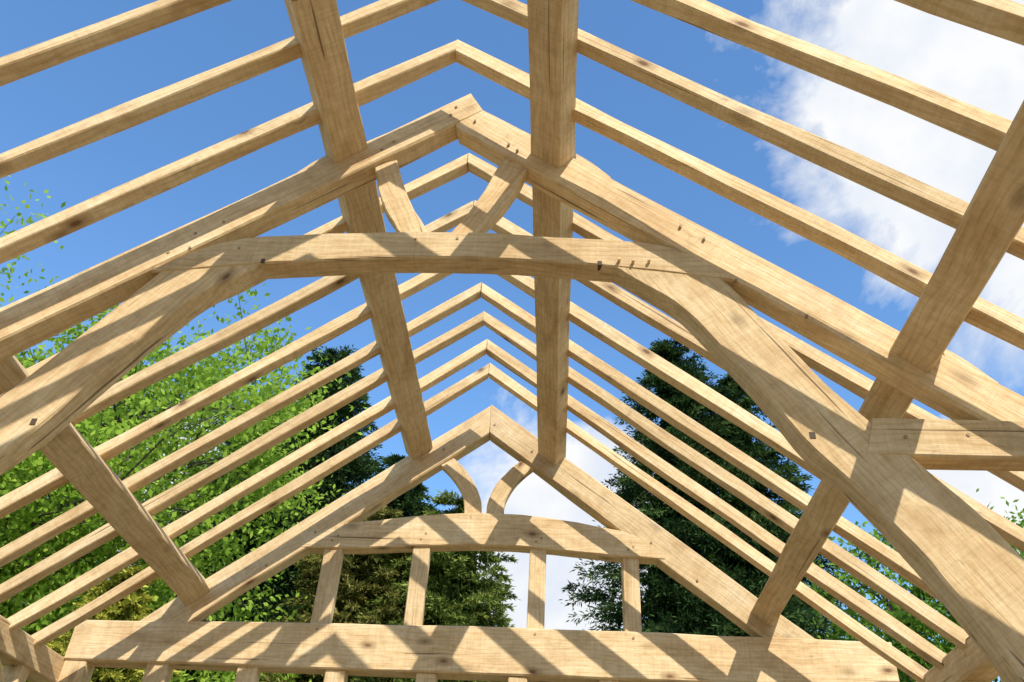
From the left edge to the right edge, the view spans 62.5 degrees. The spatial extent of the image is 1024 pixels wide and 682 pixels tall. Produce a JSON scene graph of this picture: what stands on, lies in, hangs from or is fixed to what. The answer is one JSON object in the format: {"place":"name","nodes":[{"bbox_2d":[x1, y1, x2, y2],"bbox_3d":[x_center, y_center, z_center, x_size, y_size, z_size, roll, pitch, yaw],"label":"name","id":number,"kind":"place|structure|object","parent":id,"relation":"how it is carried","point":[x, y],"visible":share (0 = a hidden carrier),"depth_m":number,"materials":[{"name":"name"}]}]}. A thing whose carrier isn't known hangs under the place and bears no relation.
{"place":"outdoors","nodes":[
{"label":"outdoors","id":0,"kind":"place"},
{"bbox_2d":[3,664,29,681],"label":"wall stud","id":1,"kind":"object","parent":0,"point":[16,673],"depth_m":6.87,"materials":[{"name":"beige wood"}]},
{"bbox_2d":[0,0,1023,681],"label":"sky","id":2,"kind":"structure","parent":0,"point":[985,71],"materials":[{"name":"blue"}]},
{"bbox_2d":[962,680,986,681],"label":"wall stud","id":3,"kind":"object","parent":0,"point":[973,681],"depth_m":5.97,"materials":[{"name":"brown wood"}]},
{"bbox_3d":[-4.439,2.228,0.830,0.232,0.190,11.708,1,-37,4],"label":"sill beam","id":4,"kind":"object","parent":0,"visible":0},
{"bbox_2d":[0,615,64,681],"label":"wall plate","id":5,"kind":"object","parent":4,"relation":"on","point":[44,663],"depth_m":6.94,"materials":[{"name":"beige wood"}]},
{"bbox_2d":[0,659,4,681],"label":"knee brace","id":6,"kind":"object","parent":5,"relation":"attached to","point":[2,679],"visible":1,"depth_m":6.62,"materials":[{"name":"beige wood"}]},
{"bbox_2d":[0,0,231,86],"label":"common rafter","id":7,"kind":"object","parent":5,"relation":"on","point":[28,61],"visible":1,"depth_m":4.18,"materials":[{"name":"beige wood"}]},
{"bbox_2d":[0,0,438,178],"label":"common rafter","id":8,"kind":"object","parent":5,"relation":"on","point":[127,115],"visible":0.9,"depth_m":4.64,"materials":[{"name":"beige wood"}]},
{"bbox_2d":[0,273,452,518],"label":"common rafter","id":9,"kind":"object","parent":5,"relation":"on","point":[33,490],"visible":0.75,"depth_m":6.35,"materials":[{"name":"beige wood"}]},
{"bbox_2d":[0,40,456,263],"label":"common rafter","id":10,"kind":"object","parent":5,"relation":"on","point":[70,220],"visible":0.9,"depth_m":4.99,"materials":[{"name":"beige wood"}]},
{"bbox_2d":[0,282,481,566],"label":"common rafter","id":11,"kind":"object","parent":5,"relation":"on","point":[41,534],"visible":0.9,"depth_m":6.74,"materials":[{"name":"beige wood"}]},
{"bbox_2d":[0,93,482,361],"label":"principal rafter","id":12,"kind":"object","parent":5,"relation":"on","point":[34,319],"visible":0.9,"depth_m":5.17,"materials":[{"name":"beige wood"}]},
{"bbox_2d":[0,356,209,605],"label":"purlin","id":13,"kind":"object","parent":12,"relation":"attached to","point":[74,458],"visible":0.83,"depth_m":6.25,"materials":[{"name":"beige wood"}]},
{"bbox_2d":[299,155,328,171],"bbox_3d":[-1.292,-1.099,5.530,0.342,0.066,0.136,-34,-31,-21],"label":"purlin cleat","id":14,"kind":"object","parent":12,"relation":"on","point":[319,160],"visible":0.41,"depth_m":5.50,"materials":[{"name":"beige wood"}]},
{"bbox_2d":[284,0,367,162],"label":"purlin","id":15,"kind":"object","parent":12,"relation":"attached to","point":[316,25],"visible":0.9,"depth_m":5.00,"materials":[{"name":"beige wood"}]},
{"bbox_2d":[338,180,432,459],"bbox_3d":[-1.016,-0.040,7.135,0.261,0.170,3.848,-30,-33,-19],"label":"purlin","id":16,"kind":"object","parent":12,"relation":"attached to","point":[361,209],"visible":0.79,"depth_m":6.98,"materials":[{"name":"beige wood"}]},
{"bbox_2d":[152,232,731,286],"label":"collar beam","id":17,"kind":"structure","parent":12,"relation":"attached to","point":[310,255],"depth_m":4.96,"materials":[{"name":"beige wood"}]},
{"bbox_2d":[0,264,267,475],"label":"arched brace","id":18,"kind":"object","parent":17,"relation":"attached to","point":[58,393],"visible":0.99,"depth_m":4.61,"materials":[{"name":"beige wood"}]},
{"bbox_2d":[29,418,36,424],"bbox_3d":[-2.456,0.428,4.348,0.028,0.036,0.050,1,-37,3],"label":"peg","id":19,"kind":"object","parent":18,"relation":"attached to","point":[33,421],"visible":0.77,"depth_m":4.33,"materials":[{"name":"brown wood"}]},
{"bbox_2d":[374,160,426,231],"bbox_3d":[-0.708,-0.854,5.312,0.201,0.776,0.093,-17,-36,-11],"label":"strut","id":20,"kind":"object","parent":17,"relation":"on","point":[401,214],"visible":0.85,"depth_m":5.28,"materials":[{"name":"beige wood"}]},
{"bbox_2d":[452,158,527,232],"bbox_3d":[-0.138,-0.851,5.280,0.216,0.791,0.101,24,-33,13],"label":"strut","id":21,"kind":"object","parent":17,"relation":"on","point":[493,204],"visible":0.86,"depth_m":5.26,"materials":[{"name":"beige wood"}]},
{"bbox_2d":[597,261,601,270],"bbox_3d":[0.505,-0.434,4.863,0.024,0.030,0.050,1,-37,3],"label":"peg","id":22,"kind":"object","parent":17,"relation":"attached to","point":[599,265],"visible":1,"depth_m":4.85,"materials":[{"name":"brown wood"}]},
{"bbox_2d":[0,312,483,603],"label":"common rafter","id":23,"kind":"object","parent":5,"relation":"on","point":[56,561],"visible":0.88,"depth_m":7.04,"materials":[{"name":"beige wood"}]},
{"bbox_2d":[2,364,489,665],"bbox_3d":[-2.204,1.464,7.771,4.934,0.120,0.116,-30,-40,-19],"label":"common rafter","id":24,"kind":"object","parent":5,"relation":"on","point":[117,593],"visible":0.84,"depth_m":7.69,"materials":[{"name":"beige wood"}]},
{"bbox_2d":[7,339,486,631],"bbox_3d":[-2.213,1.220,7.462,4.928,0.114,0.115,-31,-31,-19],"label":"common rafter","id":25,"kind":"object","parent":5,"relation":"on","point":[66,593],"visible":0.86,"depth_m":7.35,"materials":[{"name":"beige wood"}]},
{"bbox_2d":[26,154,468,374],"bbox_3d":[-2.300,-0.197,5.597,4.918,0.109,0.108,-30,-36,-19],"label":"common rafter","id":26,"kind":"object","parent":5,"relation":"on","point":[441,176],"visible":0.23,"depth_m":6.22,"materials":[{"name":"beige wood"}]},
{"bbox_2d":[71,200,473,424],"bbox_3d":[-2.282,0.099,5.995,4.930,0.110,0.102,-31,-32,-19],"label":"common rafter","id":27,"kind":"object","parent":5,"relation":"on","point":[274,312],"visible":0.61,"depth_m":6.07,"materials":[{"name":"beige wood"}]},
{"bbox_3d":[2.965,2.361,0.387,0.231,0.193,11.707,1,-37,3],"label":"sill beam","id":28,"kind":"object","parent":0,"visible":0},
{"bbox_2d":[916,636,998,681],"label":"wall plate","id":29,"kind":"object","parent":28,"relation":"on","point":[971,662],"depth_m":5.95,"materials":[{"name":"beige wood"}]},
{"bbox_2d":[498,275,821,479],"bbox_3d":[1.532,0.476,6.154,4.936,0.120,0.116,34,-31,25],"label":"common rafter","id":30,"kind":"object","parent":29,"relation":"on","point":[687,384],"visible":0.48,"depth_m":6.28,"materials":[{"name":"beige wood"}]},
{"bbox_2d":[489,363,927,681],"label":"common rafter","id":31,"kind":"object","parent":29,"relation":"on","point":[894,656],"visible":0.89,"depth_m":7.38,"materials":[{"name":"beige wood"}]},
{"bbox_2d":[481,283,941,602],"bbox_3d":[1.547,0.775,6.546,4.937,0.114,0.107,34,-33,25],"label":"common rafter","id":32,"kind":"object","parent":29,"relation":"on","point":[873,547],"visible":0.72,"depth_m":6.50,"materials":[{"name":"beige wood"}]},
{"bbox_2d":[487,340,946,669],"bbox_3d":[1.579,1.291,7.234,4.936,0.124,0.117,34,-36,25],"label":"common rafter","id":33,"kind":"object","parent":29,"relation":"on","point":[891,626],"visible":0.81,"depth_m":7.05,"materials":[{"name":"beige wood"}]},
{"bbox_2d":[483,311,967,650],"bbox_3d":[1.558,1.014,6.880,4.937,0.117,0.113,34,-30,25],"label":"common rafter","id":34,"kind":"object","parent":29,"relation":"on","point":[892,591],"visible":0.84,"depth_m":6.68,"materials":[{"name":"beige wood"}]},
{"bbox_2d":[456,110,1023,420],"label":"principal rafter","id":35,"kind":"object","parent":29,"relation":"on","point":[864,341],"visible":0.81,"depth_m":4.74,"materials":[{"name":"beige wood"}]},
{"bbox_2d":[532,186,572,465],"bbox_3d":[0.338,0.005,7.039,0.246,0.175,3.846,34,-29,25],"label":"purlin","id":36,"kind":"object","parent":35,"relation":"on","point":[552,217],"visible":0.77,"depth_m":6.88,"materials":[{"name":"beige wood"}]},
{"bbox_2d":[527,0,578,167],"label":"purlin","id":37,"kind":"object","parent":35,"relation":"on","point":[552,32],"visible":0.9,"depth_m":4.91,"materials":[{"name":"beige wood"}]},
{"bbox_2d":[576,154,610,177],"bbox_3d":[0.513,-1.067,5.422,0.338,0.068,0.135,38,-28,27],"label":"purlin cleat","id":38,"kind":"object","parent":35,"relation":"on","point":[586,162],"visible":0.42,"depth_m":5.39,"materials":[{"name":"beige wood"}]},
{"bbox_2d":[615,267,1023,681],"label":"arched brace","id":39,"kind":"object","parent":35,"relation":"attached to","point":[963,559],"visible":0.98,"depth_m":4.00,"materials":[{"name":"beige wood"}]},
{"bbox_2d":[809,432,815,438],"bbox_3d":[1.468,0.474,4.133,0.028,0.036,0.050,1,-37,3],"label":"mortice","id":40,"kind":"object","parent":39,"relation":"attached to","point":[812,435],"visible":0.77,"depth_m":4.11,"materials":[{"name":"brown wood"}]},
{"bbox_2d":[751,378,913,626],"bbox_3d":[2.174,1.274,5.980,0.225,0.175,3.846,35,-28,26],"label":"purlin","id":41,"kind":"object","parent":35,"relation":"attached to","point":[825,508],"visible":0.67,"depth_m":5.98,"materials":[{"name":"beige wood"}]},
{"bbox_2d":[890,100,1023,371],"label":"purlin","id":42,"kind":"object","parent":35,"relation":"attached to","point":[987,229],"visible":0.91,"depth_m":3.73,"materials":[{"name":"beige wood"}]},
{"bbox_2d":[943,349,998,383],"bbox_3d":[2.354,0.174,4.389,0.340,0.070,0.136,38,-26,27],"label":"purlin cleat","id":43,"kind":"object","parent":35,"relation":"on","point":[955,357],"visible":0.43,"depth_m":4.36,"materials":[{"name":"beige wood"}]},
{"bbox_2d":[456,39,1023,349],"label":"common rafter","id":44,"kind":"object","parent":29,"relation":"on","point":[983,314],"visible":0.86,"depth_m":4.61,"materials":[{"name":"beige wood"}]},
{"bbox_2d":[462,0,1023,259],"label":"common rafter","id":45,"kind":"object","parent":29,"relation":"on","point":[906,190],"visible":0.82,"depth_m":4.26,"materials":[{"name":"beige wood"}]},
{"bbox_2d":[468,153,1023,491],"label":"common rafter","id":46,"kind":"object","parent":29,"relation":"on","point":[839,373],"visible":0.34,"depth_m":5.14,"materials":[{"name":"beige wood"}]},
{"bbox_2d":[474,200,1023,551],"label":"common rafter","id":47,"kind":"object","parent":29,"relation":"on","point":[1010,532],"visible":0.32,"depth_m":5.95,"materials":[{"name":"beige wood"}]},
{"bbox_2d":[631,0,1011,150],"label":"common rafter","id":48,"kind":"object","parent":29,"relation":"on","point":[970,122],"visible":0.94,"depth_m":3.78,"materials":[{"name":"beige wood"}]},
{"bbox_2d":[894,0,1023,45],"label":"common rafter","id":49,"kind":"object","parent":29,"relation":"on","point":[1003,19],"visible":1,"depth_m":3.23,"materials":[{"name":"beige wood"}]},
{"label":"ground","id":50,"kind":"structure","parent":0,"visible":0},
{"bbox_2d":[2,563,180,681],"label":"golden conifer tree","id":51,"kind":"object","parent":50,"relation":"on","point":[129,607],"visible":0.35,"depth_m":12.47,"materials":[{"name":"green plant"}]},
{"bbox_2d":[0,175,370,681],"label":"beech tree","id":52,"kind":"object","parent":50,"relation":"on","point":[118,418],"visible":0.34,"depth_m":16.02,"materials":[{"name":"green plant"}]},
{"bbox_2d":[135,427,286,681],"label":"cypress tree","id":53,"kind":"object","parent":50,"relation":"on","point":[228,443],"visible":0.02,"depth_m":24.41,"materials":[{"name":"green plant"}]},
{"bbox_2d":[155,344,385,681],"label":"cypress tree","id":54,"kind":"object","parent":50,"relation":"on","point":[357,471],"visible":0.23,"depth_m":25.92,"materials":[{"name":"green plant"}]},
{"bbox_2d":[259,503,440,681],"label":"cypress tree","id":55,"kind":"object","parent":50,"relation":"on","point":[356,587],"visible":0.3,"depth_m":18.24,"materials":[{"name":"green plant"}]},
{"bbox_2d":[275,453,441,681],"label":"cypress tree","id":56,"kind":"object","parent":50,"relation":"on","point":[409,503],"visible":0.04,"depth_m":24.91,"materials":[{"name":"green plant"}]},
{"bbox_2d":[317,489,519,681],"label":"cypress tree","id":57,"kind":"object","parent":50,"relation":"on","point":[456,585],"visible":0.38,"depth_m":17.96,"materials":[{"name":"green plant"}]},
{"bbox_2d":[560,338,876,640],"bbox_3d":[5.252,7.310,21.616,11.625,18.757,11.848,1,-37,3],"label":"cypress tree","id":58,"kind":"object","parent":50,"relation":"on","point":[668,604],"visible":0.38,"depth_m":22.40,"materials":[{"name":"green plant"}]},
{"bbox_2d":[643,373,886,640],"bbox_3d":[6.495,8.484,22.188,10.676,17.673,10.075,30,-45,-30],"label":"cypress tree","id":59,"kind":"object","parent":50,"relation":"on","point":[768,456],"visible":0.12,"depth_m":23.74,"materials":[{"name":"green plant"}]},
{"bbox_2d":[802,488,1023,681],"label":"hazel tree","id":60,"kind":"object","parent":50,"relation":"on","point":[913,623],"visible":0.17,"depth_m":14.85,"materials":[{"name":"green plant"}]},
{"bbox_3d":[-0.774,1.858,-0.127,14.000,0.013,20.000,1,-37,3],"label":"concrete slab","id":61,"kind":"object","parent":50,"relation":"on","visible":0},
{"bbox_2d":[57,660,94,681],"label":"corner post","id":62,"kind":"object","parent":61,"relation":"on","point":[77,670],"visible":1,"depth_m":7.39,"materials":[{"name":"beige wood"}]},
{"bbox_2d":[64,620,899,681],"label":"tie beam","id":63,"kind":"structure","parent":62,"relation":"on","point":[484,653],"depth_m":7.34,"materials":[{"name":"beige wood"}]},
{"bbox_2d":[140,406,490,620],"bbox_3d":[-1.729,1.741,8.257,3.927,0.305,0.178,-30,-35,-19],"label":"gable principal","id":64,"kind":"object","parent":63,"relation":"on","point":[283,550],"visible":0.85,"depth_m":8.18,"materials":[{"name":"beige wood"}]},
{"bbox_2d":[310,549,343,622],"bbox_3d":[-1.709,2.270,7.849,0.178,0.811,0.118,0,-37,5],"label":"window stud","id":65,"kind":"object","parent":63,"relation":"on","point":[327,591],"depth_m":7.79,"materials":[{"name":"beige wood"}]},
{"bbox_2d":[403,547,430,624],"bbox_3d":[-0.872,2.283,7.800,0.163,0.813,0.116,0,-37,4],"label":"window stud","id":66,"kind":"object","parent":63,"relation":"on","point":[416,592],"depth_m":7.75,"materials":[{"name":"beige wood"}]},
{"bbox_2d":[527,549,545,628],"bbox_3d":[0.227,2.304,7.734,0.160,0.816,0.116,1,-37,3],"label":"window stud","id":67,"kind":"object","parent":63,"relation":"on","point":[536,593],"depth_m":7.69,"materials":[{"name":"beige wood"}]},
{"bbox_2d":[621,558,641,631],"bbox_3d":[1.086,2.318,7.681,0.158,0.813,0.118,2,-37,2],"label":"window stud","id":68,"kind":"object","parent":63,"relation":"on","point":[631,603],"depth_m":7.63,"materials":[{"name":"beige wood"}]},
{"bbox_2d":[490,404,815,639],"bbox_3d":[1.171,1.792,8.087,3.935,0.295,0.188,34,-29,25],"label":"gable principal","id":69,"kind":"object","parent":63,"relation":"on","point":[714,587],"visible":0.84,"depth_m":7.98,"materials":[{"name":"beige wood"}]},
{"bbox_2d":[300,513,664,564],"bbox_3d":[-0.287,1.871,8.085,3.445,0.417,0.163,1,-37,3],"label":"gable collar","id":70,"kind":"object","parent":69,"relation":"attached to","point":[486,532],"visible":0.95,"depth_m":8.01,"materials":[{"name":"beige wood"}]},
{"bbox_2d":[441,458,481,512],"bbox_3d":[-0.491,1.469,8.406,0.250,0.756,0.086,-22,-35,-13],"label":"gable strut","id":71,"kind":"object","parent":70,"relation":"on","point":[454,470],"visible":0.96,"depth_m":8.38,"materials":[{"name":"beige wood"}]},
{"bbox_2d":[486,459,533,513],"bbox_3d":[-0.029,1.479,8.374,0.262,0.758,0.096,22,-34,23],"label":"gable strut","id":72,"kind":"object","parent":70,"relation":"on","point":[512,479],"visible":0.94,"depth_m":8.37,"materials":[{"name":"beige wood"}]},
{"bbox_2d":[142,663,173,681],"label":"gable stud","id":73,"kind":"object","parent":61,"relation":"on","point":[154,672],"visible":1,"depth_m":7.36,"materials":[{"name":"beige wood"}]},
{"bbox_2d":[234,666,260,681],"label":"gable stud","id":74,"kind":"object","parent":61,"relation":"on","point":[247,674],"visible":1,"depth_m":7.32,"materials":[{"name":"beige wood"}]},
{"bbox_2d":[323,669,347,681],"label":"gable stud","id":75,"kind":"object","parent":61,"relation":"on","point":[336,676],"visible":1,"depth_m":7.28,"materials":[{"name":"beige wood"}]},
{"bbox_2d":[415,673,437,681],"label":"gable stud","id":76,"kind":"object","parent":61,"relation":"on","point":[425,677],"visible":1,"depth_m":7.25,"materials":[{"name":"beige wood"}]},
{"bbox_2d":[508,677,527,681],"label":"gable stud","id":77,"kind":"object","parent":61,"relation":"on","point":[517,679],"visible":1,"depth_m":7.21,"materials":[{"name":"beige wood"}]},
{"bbox_2d":[599,680,618,681],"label":"gable stud","id":78,"kind":"object","parent":61,"relation":"on","point":[608,680],"visible":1,"depth_m":7.17,"materials":[{"name":"beige wood"}]},
{"bbox_3d":[2.851,2.075,2.914,0.249,3.726,0.156,1,-37,3],"label":"truss post","id":79,"kind":"object","parent":61,"relation":"on","visible":0},
{"bbox_2d":[867,418,1023,470],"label":"stub tie","id":80,"kind":"object","parent":79,"relation":"attached to","point":[948,444],"visible":0.81,"depth_m":4.07,"materials":[{"name":"beige wood"}]}
]}

